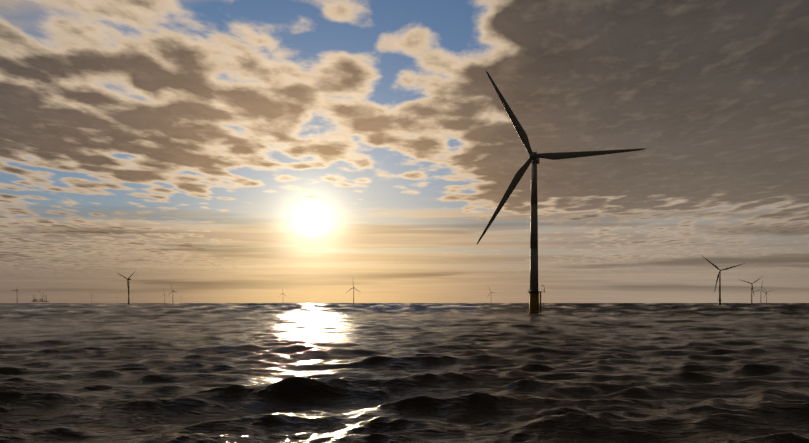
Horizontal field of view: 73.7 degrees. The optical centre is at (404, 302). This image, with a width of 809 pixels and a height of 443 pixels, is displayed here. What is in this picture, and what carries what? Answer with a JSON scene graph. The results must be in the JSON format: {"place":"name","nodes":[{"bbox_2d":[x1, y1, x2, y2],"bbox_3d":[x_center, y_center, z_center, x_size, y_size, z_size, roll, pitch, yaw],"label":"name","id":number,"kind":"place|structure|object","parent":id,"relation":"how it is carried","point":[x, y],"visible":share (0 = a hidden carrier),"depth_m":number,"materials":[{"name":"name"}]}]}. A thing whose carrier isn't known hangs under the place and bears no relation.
{"place":"outdoors","nodes":[
{"label":"outdoors","id":0,"kind":"place"},
{"bbox_2d":[0,303,808,442],"bbox_3d":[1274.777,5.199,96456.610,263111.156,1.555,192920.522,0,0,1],"label":"sea water","id":1,"kind":"structure","parent":0,"point":[398,373],"depth_m":41.73,"materials":[{"name":"grey liquid"}]},
{"bbox_2d":[117,269,136,303],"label":"turbine","id":2,"kind":"object","parent":1,"relation":"in","point":[128,279],"visible":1,"depth_m":1927.80,"materials":[{"name":"paint"}]},
{"bbox_2d":[477,70,645,311],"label":"turbine","id":3,"kind":"object","parent":1,"relation":"in","point":[534,161],"visible":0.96,"depth_m":313.24,"materials":[{"name":"paint"}]},
{"bbox_2d":[0,0,808,302],"label":"sky","id":4,"kind":"structure","parent":0,"point":[215,151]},
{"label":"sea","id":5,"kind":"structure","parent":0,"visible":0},
{"bbox_2d":[346,284,359,303],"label":"turbine","id":6,"kind":"object","parent":5,"relation":"on","point":[353,292],"visible":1,"depth_m":2979.84,"materials":[{"name":"paint"}]},
{"bbox_2d":[702,256,744,304],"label":"turbine","id":7,"kind":"object","parent":5,"relation":"on","point":[719,277],"visible":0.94,"depth_m":1405.35,"materials":[{"name":"paint"}]},
{"bbox_2d":[738,276,762,303],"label":"turbine","id":8,"kind":"object","parent":5,"relation":"on","point":[751,288],"visible":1,"depth_m":2382.13,"materials":[{"name":"paint"}]}
]}

